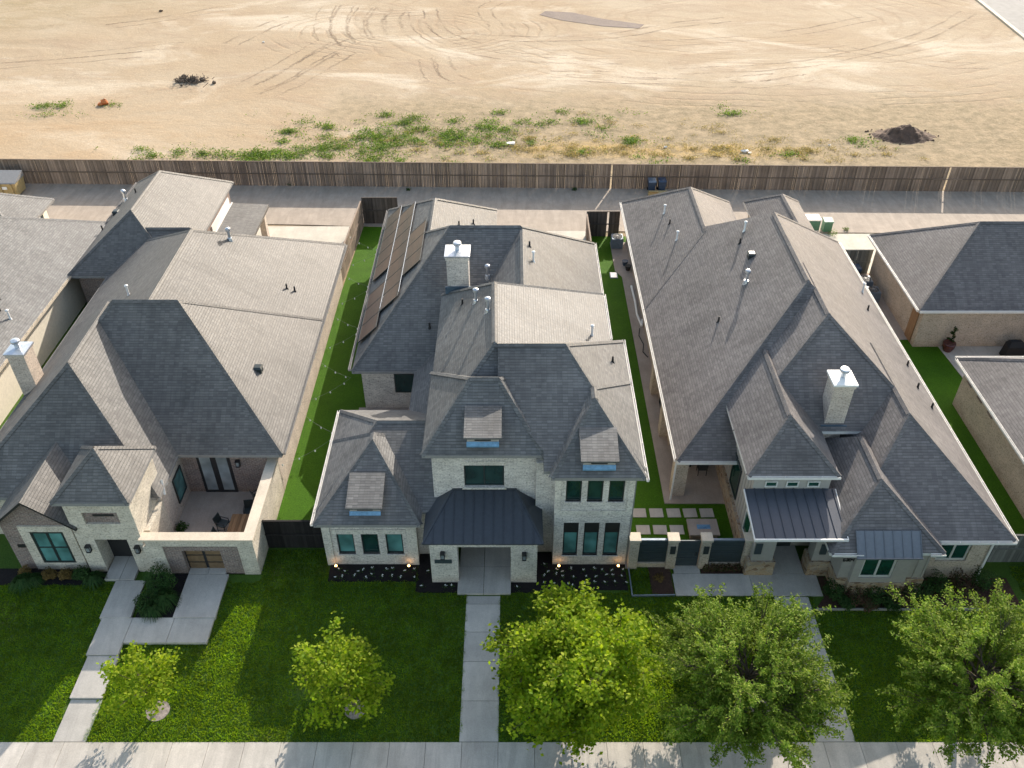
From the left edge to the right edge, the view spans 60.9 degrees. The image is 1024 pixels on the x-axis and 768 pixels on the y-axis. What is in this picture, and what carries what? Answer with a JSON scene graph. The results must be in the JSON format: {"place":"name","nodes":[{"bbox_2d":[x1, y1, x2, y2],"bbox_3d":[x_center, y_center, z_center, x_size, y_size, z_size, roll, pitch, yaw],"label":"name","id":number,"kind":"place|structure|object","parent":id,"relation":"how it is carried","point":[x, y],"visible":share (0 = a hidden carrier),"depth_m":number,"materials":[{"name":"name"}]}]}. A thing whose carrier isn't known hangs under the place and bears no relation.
{"place":"outdoors","nodes":[
{"label":"outdoors","id":0,"kind":"place"},
{"bbox_2d":[0,302,87,428],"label":"side lawn","id":1,"kind":"structure","parent":0,"point":[42,366],"depth_m":55.38,"materials":[{"name":"plant"}]},
{"bbox_2d":[81,570,106,590],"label":"ornamental grass","id":2,"kind":"object","parent":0,"point":[93,577],"depth_m":40.91,"materials":[{"name":"green plant"}]},
{"bbox_2d":[139,600,167,623],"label":"ornamental grass","id":3,"kind":"object","parent":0,"point":[153,610],"depth_m":39.45,"materials":[{"name":"green plant"}]},
{"bbox_2d":[153,589,182,612],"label":"ornamental grass","id":4,"kind":"object","parent":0,"point":[165,597],"depth_m":39.78,"materials":[{"name":"green plant"}]},
{"bbox_2d":[174,492,255,531],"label":"courtyard floor","id":5,"kind":"structure","parent":0,"point":[200,511],"depth_m":44.90,"materials":[{"name":"concrete"}]},
{"bbox_2d":[212,512,229,531],"bbox_3d":[-14.502,6.950,43.512,0.590,0.900,0.500,11,40,13],"label":"patio chair","id":6,"kind":"object","parent":5,"relation":"on","point":[219,521],"visible":0.94,"depth_m":43.44,"materials":[{"name":"black metal"}]},
{"bbox_2d":[227,514,248,531],"bbox_3d":[-13.475,7.361,43.115,1.038,0.750,1.800,0,38,0],"label":"patio table","id":7,"kind":"object","parent":5,"relation":"on","point":[238,523],"visible":0.34,"depth_m":43.09,"materials":[{"name":"brown wood"}]},
{"bbox_2d":[256,226,349,242],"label":"driveway","id":8,"kind":"structure","parent":0,"point":[336,234],"depth_m":67.96,"materials":[{"name":"concrete"}]},
{"bbox_2d":[0,0,1023,765],"bbox_3d":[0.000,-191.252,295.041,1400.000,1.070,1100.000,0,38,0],"label":"ground","id":9,"kind":"structure","parent":0,"point":[810,72],"depth_m":95.55,"materials":[{"name":"beige sand"}]},
{"bbox_2d":[0,193,107,424],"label":"house","id":10,"kind":"structure","parent":9,"relation":"on","point":[43,300],"depth_m":56.27,"materials":[{"name":"grey"}]},
{"bbox_2d":[0,170,347,573],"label":"house","id":11,"kind":"structure","parent":9,"relation":"on","point":[182,363],"depth_m":44.73,"materials":[{"name":"beige"}]},
{"bbox_2d":[29,532,76,562],"bbox_3d":[-21.525,7.654,40.872,1.550,2.160,0.060,0,38,0],"label":"window","id":12,"kind":"structure","parent":11,"relation":"in","point":[53,547],"depth_m":40.85,"materials":[{"name":"teal glass"}]},
{"bbox_2d":[107,540,132,556],"bbox_3d":[-18.600,7.562,41.711,1.520,2.300,0.050,0,38,0],"label":"door","id":13,"kind":"structure","parent":11,"relation":"in","point":[118,547],"depth_m":41.93,"materials":[{"name":"black metal"}]},
{"bbox_2d":[172,465,186,503],"bbox_3d":[-16.895,5.097,44.255,0.070,1.600,1.200,0,38,0],"label":"window","id":14,"kind":"structure","parent":11,"relation":"in","point":[178,481],"depth_m":44.22,"materials":[{"name":"teal glass"}]},
{"bbox_2d":[196,458,238,491],"bbox_3d":[-15.250,4.619,45.018,1.700,2.700,0.090,0,38,0],"label":"door","id":15,"kind":"structure","parent":11,"relation":"in","point":[217,474],"depth_m":45.04,"materials":[{"name":"grey glass"}]},
{"bbox_2d":[211,198,229,230],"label":"garage door","id":16,"kind":"structure","parent":11,"relation":"in","point":[226,204],"depth_m":65.74,"materials":[{"name":"white plastic"}]},
{"bbox_2d":[173,73,215,85],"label":"brush pile","id":17,"kind":"object","parent":9,"relation":"on","point":[183,78],"visible":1,"depth_m":94.11,"materials":[{"name":"brown plant"}]},
{"bbox_2d":[277,227,382,519],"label":"turf","id":18,"kind":"structure","parent":9,"relation":"on","point":[301,491],"depth_m":52.50,"materials":[{"name":"green plant"}]},
{"bbox_2d":[341,199,363,280],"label":"picket fence","id":19,"kind":"object","parent":9,"relation":"on","point":[355,228],"visible":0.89,"depth_m":65.14,"materials":[{"name":"brown wood"}]},
{"bbox_2d":[17,98,898,164],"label":"weeds","id":20,"kind":"object","parent":9,"relation":"on","point":[257,153],"visible":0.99,"depth_m":81.71,"materials":[{"name":"green plant"}]},
{"bbox_2d":[20,183,1023,232],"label":"alley","id":21,"kind":"structure","parent":9,"relation":"on","point":[555,209],"depth_m":71.96,"materials":[{"name":"concrete"}]},
{"bbox_2d":[0,170,25,194],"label":"dumpster","id":22,"kind":"object","parent":21,"relation":"on","point":[12,182],"visible":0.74,"depth_m":72.39,"materials":[{"name":"beige metal"}]},
{"bbox_2d":[361,197,397,223],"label":"picket fence","id":23,"kind":"object","parent":21,"relation":"on","point":[374,209],"visible":0.73,"depth_m":68.23,"materials":[{"name":"brown wood"}]},
{"bbox_2d":[0,159,1023,191],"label":"picket fence","id":24,"kind":"object","parent":21,"relation":"on","point":[94,171],"visible":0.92,"depth_m":73.37,"materials":[{"name":"brown wood"}]},
{"bbox_2d":[806,214,821,230],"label":"utility cabinet","id":25,"kind":"object","parent":21,"relation":"on","point":[815,220],"visible":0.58,"depth_m":67.80,"materials":[{"name":"green plastic"}]},
{"bbox_2d":[821,217,833,231],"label":"transformer box","id":26,"kind":"object","parent":21,"relation":"on","point":[827,224],"visible":1,"depth_m":67.81,"materials":[{"name":"green metal"}]},
{"bbox_2d":[540,11,643,27],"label":"gravel patch","id":27,"kind":"object","parent":9,"relation":"on","point":[575,17],"visible":1,"depth_m":112.08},
{"bbox_2d":[585,211,620,235],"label":"picket fence","id":28,"kind":"object","parent":9,"relation":"on","point":[598,223],"visible":0.81,"depth_m":66.76,"materials":[{"name":"brown wood"}]},
{"bbox_2d":[591,236,732,539],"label":"turf","id":29,"kind":"structure","parent":9,"relation":"on","point":[649,494],"depth_m":49.66,"materials":[{"name":"green plant"}]},
{"bbox_2d":[686,519,719,539],"bbox_3d":[9.530,7.274,43.506,1.500,0.519,1.080,0,38,0],"label":"fire table","id":30,"kind":"object","parent":29,"relation":"on","point":[696,527],"visible":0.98,"depth_m":43.33,"materials":[{"name":"grey concrete"}]},
{"bbox_2d":[619,187,1018,595],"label":"house","id":31,"kind":"structure","parent":9,"relation":"on","point":[798,405],"depth_m":43.08,"materials":[{"name":"grey"}]},
{"bbox_2d":[729,452,741,499],"bbox_3d":[11.155,4.578,43.461,0.070,2.000,1.400,0,38,0],"label":"window","id":32,"kind":"structure","parent":31,"relation":"in","point":[736,470],"depth_m":43.44,"materials":[{"name":"green glass"}]},
{"bbox_2d":[858,560,896,576],"bbox_3d":[16.600,8.197,39.464,1.500,1.600,0.060,0,38,0],"label":"window","id":33,"kind":"structure","parent":31,"relation":"in","point":[870,568],"depth_m":39.62,"materials":[{"name":"green glass"}]},
{"bbox_2d":[935,545,970,559],"bbox_3d":[20.475,7.701,40.411,1.450,1.300,0.060,0,38,0],"label":"window","id":34,"kind":"structure","parent":31,"relation":"in","point":[953,552],"depth_m":40.50,"materials":[{"name":"green glass"}]},
{"bbox_2d":[845,249,873,273],"bbox_3d":[23.950,-8.792,62.567,3.600,1.998,0.165,0,38,0],"label":"picket fence","id":35,"kind":"object","parent":9,"relation":"on","point":[862,257],"visible":0.35,"depth_m":62.30,"materials":[{"name":"brown wood"}]},
{"bbox_2d":[865,124,938,144],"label":"dirt pile","id":36,"kind":"object","parent":9,"relation":"on","point":[907,134],"visible":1,"depth_m":82.05,"materials":[{"name":"soil"}]},
{"bbox_2d":[868,221,1023,518],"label":"house","id":37,"kind":"structure","parent":9,"relation":"on","point":[936,285],"depth_m":54.58,"materials":[{"name":"grey"}]},
{"bbox_2d":[904,307,919,341],"bbox_3d":[25.765,-3.879,56.090,0.050,2.250,0.900,0,38,0],"label":"door","id":38,"kind":"structure","parent":37,"relation":"in","point":[914,315],"depth_m":56.08,"materials":[{"name":"brown wood"}]},
{"bbox_2d":[899,340,1023,533],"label":"turf","id":39,"kind":"structure","parent":9,"relation":"on","point":[940,375],"depth_m":51.26,"materials":[{"name":"green plant"}]},
{"bbox_2d":[976,0,1023,38],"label":"kerb","id":40,"kind":"structure","parent":9,"relation":"on","point":[1003,20],"depth_m":112.22,"materials":[{"name":"concrete"}]},
{"bbox_2d":[0,534,1023,743],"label":"lawn","id":41,"kind":"structure","parent":0,"point":[8,558],"depth_m":38.29,"materials":[{"name":"plant"}]},
{"bbox_2d":[0,568,106,584],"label":"mulch bed","id":42,"kind":"object","parent":41,"relation":"on","point":[7,575],"visible":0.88,"depth_m":41.39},
{"bbox_2d":[8,572,40,596],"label":"ornamental grass","id":43,"kind":"object","parent":42,"relation":"on","point":[21,581],"depth_m":40.68,"materials":[{"name":"green plant"}]},
{"bbox_2d":[40,566,56,579],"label":"shrub","id":44,"kind":"object","parent":42,"relation":"on","point":[51,574],"visible":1,"depth_m":41.19,"materials":[{"name":"brown plant"}]},
{"bbox_2d":[71,565,91,580],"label":"shrub","id":45,"kind":"object","parent":42,"relation":"on","point":[78,575],"visible":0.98,"depth_m":41.12,"materials":[{"name":"green plant"}]},
{"bbox_2d":[53,700,102,741],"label":"walkway","id":46,"kind":"structure","parent":41,"relation":"on","point":[76,722],"depth_m":36.34,"materials":[{"name":"concrete"}]},
{"bbox_2d":[70,656,118,698],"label":"walkway","id":47,"kind":"structure","parent":41,"relation":"on","point":[89,684],"depth_m":37.51,"materials":[{"name":"concrete"}]},
{"bbox_2d":[99,580,145,619],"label":"walkway","id":48,"kind":"structure","parent":41,"relation":"on","point":[120,602],"depth_m":40.34,"materials":[{"name":"concrete"}]},
{"bbox_2d":[86,618,214,656],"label":"walkway","id":49,"kind":"structure","parent":41,"relation":"on","point":[112,636],"depth_m":39.02,"materials":[{"name":"concrete"}]},
{"bbox_2d":[146,701,169,721],"bbox_3d":[-14.936,13.782,36.683,1.002,0.151,0.892,0,38,0],"label":"tree well","id":50,"kind":"object","parent":41,"relation":"on","point":[162,714],"visible":0.67,"depth_m":36.62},
{"bbox_2d":[96,640,186,728],"bbox_3d":[-15.185,12.386,35.527,3.410,3.738,3.444,-10,39,-12],"label":"maple tree","id":51,"kind":"object","parent":50,"relation":"on","point":[134,680],"visible":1,"depth_m":35.03,"materials":[{"name":"green plant"}]},
{"bbox_2d":[135,574,187,617],"bbox_3d":[-16.295,9.882,40.597,1.710,0.050,2.520,0,38,0],"label":"mulch bed","id":52,"kind":"object","parent":41,"relation":"on","point":[180,581],"visible":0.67,"depth_m":40.81,"materials":[{"name":"black soil"}]},
{"bbox_2d":[132,587,159,616],"bbox_3d":[-16.815,9.863,39.882,1.267,0.972,1.324,-29,47,-32],"label":"shrub","id":53,"kind":"object","parent":52,"relation":"on","point":[139,604],"visible":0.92,"depth_m":39.70,"materials":[{"name":"green plant"}]},
{"bbox_2d":[141,561,177,594],"bbox_3d":[-16.521,8.989,40.547,1.475,1.527,1.674,-25,45,-28],"label":"shrub","id":54,"kind":"object","parent":52,"relation":"on","point":[150,583],"visible":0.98,"depth_m":40.32,"materials":[{"name":"green plant"}]},
{"bbox_2d":[104,556,226,580],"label":"entry slab","id":55,"kind":"structure","parent":41,"relation":"on","point":[123,568],"depth_m":41.63,"materials":[{"name":"concrete"}]},
{"bbox_2d":[173,574,228,619],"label":"walkway","id":56,"kind":"structure","parent":41,"relation":"on","point":[202,594],"depth_m":40.45,"materials":[{"name":"concrete"}]},
{"bbox_2d":[261,520,324,547],"bbox_3d":[-10.475,7.295,42.332,3.150,1.948,0.165,0,38,0],"label":"picket fence","id":57,"kind":"object","parent":41,"relation":"on","point":[291,534],"visible":0.81,"depth_m":42.27,"materials":[{"name":"black wood"}]},
{"bbox_2d":[345,700,363,718],"bbox_3d":[-6.627,13.742,36.723,0.918,0.142,0.817,0,38,0],"label":"tree well","id":58,"kind":"object","parent":41,"relation":"on","point":[351,716],"visible":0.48,"depth_m":36.55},
{"bbox_2d":[289,611,395,731],"bbox_3d":[-6.877,11.955,35.309,4.222,4.672,4.314,-9,39,-11],"label":"maple tree","id":59,"kind":"object","parent":58,"relation":"on","point":[341,653],"visible":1,"depth_m":34.65,"materials":[{"name":"green plant"}]},
{"bbox_2d":[328,564,417,581],"bbox_3d":[-6.650,9.053,41.675,4.200,0.050,1.040,0,38,0],"label":"mulch bed","id":60,"kind":"object","parent":41,"relation":"on","point":[378,571],"visible":1,"depth_m":41.62,"materials":[{"name":"black soil"}]},
{"bbox_2d":[415,554,457,592],"bbox_3d":[-3.550,9.050,41.679,1.960,0.050,2.350,0,38,0],"label":"mulch bed","id":61,"kind":"object","parent":41,"relation":"on","point":[423,577],"visible":0.8,"depth_m":41.20,"materials":[{"name":"black soil"}]},
{"bbox_2d":[459,596,499,741],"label":"walkway","id":62,"kind":"structure","parent":41,"relation":"on","point":[479,717],"depth_m":37.74,"materials":[{"name":"concrete"}]},
{"bbox_2d":[310,198,649,581],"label":"house","id":63,"kind":"structure","parent":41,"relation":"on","point":[491,355],"depth_m":41.23,"materials":[{"name":"grey"}]},
{"bbox_2d":[336,534,356,555],"bbox_3d":[-7.850,7.556,41.228,0.900,1.530,0.200,0,38,0],"label":"window","id":64,"kind":"structure","parent":63,"relation":"in","point":[345,542],"depth_m":41.37,"materials":[{"name":"teal glass"}]},
{"bbox_2d":[361,534,380,555],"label":"window","id":65,"kind":"structure","parent":63,"relation":"in","point":[370,543],"depth_m":41.37,"materials":[{"name":"teal glass"}]},
{"bbox_2d":[385,534,404,555],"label":"window","id":66,"kind":"structure","parent":63,"relation":"in","point":[394,542],"depth_m":41.37,"materials":[{"name":"teal glass"}]},
{"bbox_2d":[394,374,413,392],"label":"window","id":67,"kind":"structure","parent":63,"relation":"in","point":[403,382],"depth_m":50.04,"materials":[{"name":"teal glass"}]},
{"bbox_2d":[464,465,503,484],"bbox_3d":[-1.280,4.147,40.144,1.840,1.400,0.060,0,38,0],"label":"window","id":68,"kind":"structure","parent":63,"relation":"in","point":[473,474],"depth_m":40.17,"materials":[{"name":"teal glass"}]},
{"bbox_2d":[561,532,577,556],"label":"window","id":69,"kind":"structure","parent":63,"relation":"in","point":[570,539],"depth_m":41.37,"materials":[{"name":"teal glass"}]},
{"bbox_2d":[564,481,581,503],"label":"window","id":70,"kind":"structure","parent":63,"relation":"in","point":[573,489],"depth_m":39.16,"materials":[{"name":"teal glass"}]},
{"bbox_2d":[581,532,598,556],"bbox_3d":[3.710,7.584,41.250,0.800,1.660,0.200,0,38,0],"label":"window","id":71,"kind":"structure","parent":63,"relation":"in","point":[590,540],"depth_m":41.37,"materials":[{"name":"teal glass"}]},
{"bbox_2d":[586,481,603,503],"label":"window","id":72,"kind":"structure","parent":63,"relation":"in","point":[595,488],"depth_m":39.16,"materials":[{"name":"teal glass"}]},
{"bbox_2d":[601,532,618,556],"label":"window","id":73,"kind":"structure","parent":63,"relation":"in","point":[610,543],"depth_m":41.35,"materials":[{"name":"teal glass"}]},
{"bbox_2d":[607,481,624,503],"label":"window","id":74,"kind":"structure","parent":63,"relation":"in","point":[616,488],"depth_m":39.16,"materials":[{"name":"teal glass"}]},
{"bbox_2d":[457,547,510,594],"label":"entry slab","id":75,"kind":"structure","parent":41,"relation":"on","point":[492,577],"depth_m":41.60,"materials":[{"name":"concrete"}]},
{"bbox_2d":[511,552,627,592],"bbox_3d":[2.705,9.018,41.718,5.490,0.050,2.450,0,38,0],"label":"mulch bed","id":76,"kind":"object","parent":41,"relation":"on","point":[542,558],"visible":0.75,"depth_m":41.48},
{"bbox_2d":[628,568,674,596],"bbox_3d":[6.588,9.366,41.192,2.026,0.140,1.705,0,38,0],"label":"garden edging","id":77,"kind":"object","parent":41,"relation":"on","point":[657,595],"visible":1,"depth_m":40.53,"materials":[{"name":"grey metal"}]},
{"bbox_2d":[648,567,674,593],"bbox_3d":[7.075,9.345,41.307,1.050,0.050,1.600,0,38,0],"label":"mulch bed","id":78,"kind":"object","parent":41,"relation":"on","point":[665,586],"visible":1,"depth_m":41.20,"materials":[{"name":"brown soil"}]},
{"bbox_2d":[627,532,753,568],"bbox_3d":[8.475,7.957,41.374,5.950,2.100,0.530,0,38,0],"label":"panel fence","id":79,"kind":"object","parent":41,"relation":"on","point":[672,550],"visible":0.98,"depth_m":41.22,"materials":[{"name":"black metal"}]},
{"bbox_2d":[672,545,822,595],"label":"walkway","id":80,"kind":"structure","parent":41,"relation":"on","point":[787,577],"depth_m":41.26,"materials":[{"name":"concrete"}]},
{"bbox_2d":[639,582,859,767],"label":"elm tree","id":81,"kind":"object","parent":41,"relation":"on","point":[714,641],"visible":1,"depth_m":33.51,"materials":[{"name":"green plant"}]},
{"bbox_2d":[774,597,855,741],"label":"walkway","id":82,"kind":"structure","parent":41,"relation":"on","point":[848,735],"depth_m":37.70,"materials":[{"name":"concrete"}]},
{"bbox_2d":[816,608,1012,610],"bbox_3d":[18.725,10.346,39.956,9.550,0.140,0.050,0,38,0],"label":"garden edging","id":83,"kind":"object","parent":41,"relation":"on","point":[862,609],"visible":0.38,"depth_m":39.92,"materials":[{"name":"grey concrete"}]},
{"bbox_2d":[817,576,1020,607],"bbox_3d":[18.725,9.780,40.758,9.550,0.050,1.900,0,38,0],"label":"mulch bed","id":84,"kind":"object","parent":41,"relation":"on","point":[827,601],"visible":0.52,"depth_m":40.61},
{"bbox_2d":[821,574,847,600],"bbox_3d":[14.922,9.443,40.407,1.117,0.961,1.260,-31,48,-33],"label":"shrub","id":85,"kind":"object","parent":84,"relation":"on","point":[838,590],"visible":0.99,"depth_m":40.22,"materials":[{"name":"green plant"}]},
{"bbox_2d":[838,592,857,611],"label":"shrub","id":86,"kind":"object","parent":84,"relation":"on","point":[846,599],"visible":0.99,"depth_m":39.92,"materials":[{"name":"green plant"}]},
{"bbox_2d":[844,585,872,607],"bbox_3d":[15.916,9.572,40.323,1.336,0.908,1.335,-17,41,-20],"label":"shrub","id":87,"kind":"object","parent":84,"relation":"on","point":[851,596],"visible":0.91,"depth_m":40.02,"materials":[{"name":"green plant"}]},
{"bbox_2d":[859,593,878,612],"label":"shrub","id":88,"kind":"object","parent":84,"relation":"on","point":[868,603],"visible":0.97,"depth_m":39.84,"materials":[{"name":"brown plant"}]},
{"bbox_2d":[863,585,891,606],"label":"shrub","id":89,"kind":"object","parent":84,"relation":"on","point":[878,598],"visible":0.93,"depth_m":39.94,"materials":[{"name":"green plant"}]},
{"bbox_2d":[882,595,902,612],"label":"shrub","id":90,"kind":"object","parent":84,"relation":"on","point":[892,607],"visible":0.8,"depth_m":39.83,"materials":[{"name":"green plant"}]},
{"bbox_2d":[884,585,913,606],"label":"shrub","id":91,"kind":"object","parent":84,"relation":"on","point":[904,595],"visible":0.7,"depth_m":39.97,"materials":[{"name":"green plant"}]},
{"bbox_2d":[903,580,933,602],"bbox_3d":[18.923,9.501,40.315,1.275,1.019,1.383,23,44,26],"label":"shrub","id":92,"kind":"object","parent":84,"relation":"on","point":[919,591],"visible":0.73,"depth_m":40.08,"materials":[{"name":"green plant"}]},
{"bbox_2d":[922,568,951,597],"bbox_3d":[19.910,9.270,40.553,1.199,1.062,1.346,30,47,32],"label":"shrub","id":93,"kind":"object","parent":84,"relation":"on","point":[930,579],"visible":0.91,"depth_m":40.41,"materials":[{"name":"green plant"}]},
{"bbox_2d":[948,567,979,596],"bbox_3d":[20.989,9.177,40.624,1.207,1.146,1.389,-30,47,-32],"label":"shrub","id":94,"kind":"object","parent":84,"relation":"on","point":[955,583],"visible":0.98,"depth_m":40.51,"materials":[{"name":"green plant"}]},
{"bbox_2d":[969,565,1000,591],"bbox_3d":[22.190,8.999,40.783,1.426,1.207,1.427,0,38,0],"label":"shrub","id":95,"kind":"object","parent":84,"relation":"on","point":[988,583],"visible":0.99,"depth_m":40.62,"materials":[{"name":"green plant"}]},
{"bbox_2d":[986,534,1023,561],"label":"picket fence","id":96,"kind":"object","parent":41,"relation":"on","point":[1006,553],"visible":0.38,"depth_m":41.78,"materials":[{"name":"grey wood"}]},
{"bbox_2d":[0,742,1023,767],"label":"sidewalk","id":97,"kind":"structure","parent":0,"point":[392,755],"depth_m":35.31,"materials":[{"name":"concrete"}]},
{"bbox_2d":[547,231,585,239],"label":"driveway","id":98,"kind":"structure","parent":0,"point":[578,234],"depth_m":67.83,"materials":[{"name":"concrete"}]},
{"bbox_2d":[305,111,929,164],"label":"dry grass","id":99,"kind":"structure","parent":0,"point":[716,147],"depth_m":80.41,"materials":[{"name":"plant"}]},
{"bbox_2d":[610,242,724,503],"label":"patio","id":100,"kind":"structure","parent":0,"point":[702,487],"depth_m":49.12,"materials":[{"name":"concrete"}]},
{"bbox_2d":[610,234,623,248],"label":"air conditioner","id":101,"kind":"object","parent":100,"relation":"on","point":[616,241],"visible":1,"depth_m":65.59,"materials":[{"name":"grey metal"}]},
{"bbox_2d":[824,234,875,273],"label":"driveway","id":102,"kind":"structure","parent":0,"point":[855,241],"depth_m":66.84,"materials":[{"name":"concrete"}]},
{"bbox_2d":[860,274,906,339],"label":"patio","id":103,"kind":"structure","parent":0,"point":[891,319],"depth_m":58.57,"materials":[{"name":"concrete"}]},
{"bbox_2d":[938,346,1002,377],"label":"patio","id":104,"kind":"structure","parent":0,"point":[975,351],"depth_m":55.55,"materials":[{"name":"concrete"}]},
{"bbox_2d":[942,326,957,352],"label":"potted topiary","id":105,"kind":"object","parent":104,"relation":"on","point":[948,345],"visible":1,"depth_m":55.23,"materials":[{"name":"ceramic"}]},
{"bbox_2d":[999,339,1023,355],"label":"covered grill","id":106,"kind":"object","parent":104,"relation":"on","point":[1012,347],"visible":0.86,"depth_m":54.55,"materials":[{"name":"black fabric"}]},
{"bbox_2d":[982,0,1023,33],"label":"road","id":107,"kind":"structure","parent":0,"point":[1011,12],"depth_m":115.53,"materials":[{"name":"beige concrete"}]},
{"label":"tree well","id":108,"kind":"structure","parent":0,"visible":0},
{"bbox_2d":[875,578,1023,767],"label":"elm tree","id":109,"kind":"object","parent":108,"relation":"on","point":[945,644],"visible":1,"depth_m":33.64,"materials":[{"name":"green plant"}]},
{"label":"tree well","id":110,"kind":"structure","parent":0,"visible":0},
{"bbox_2d":[480,578,674,765],"bbox_3d":[2.492,11.314,34.965,7.636,6.102,7.558,0,38,0],"label":"maple tree","id":111,"kind":"object","parent":110,"relation":"on","point":[575,668],"visible":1,"depth_m":33.53,"materials":[{"name":"green plant"}]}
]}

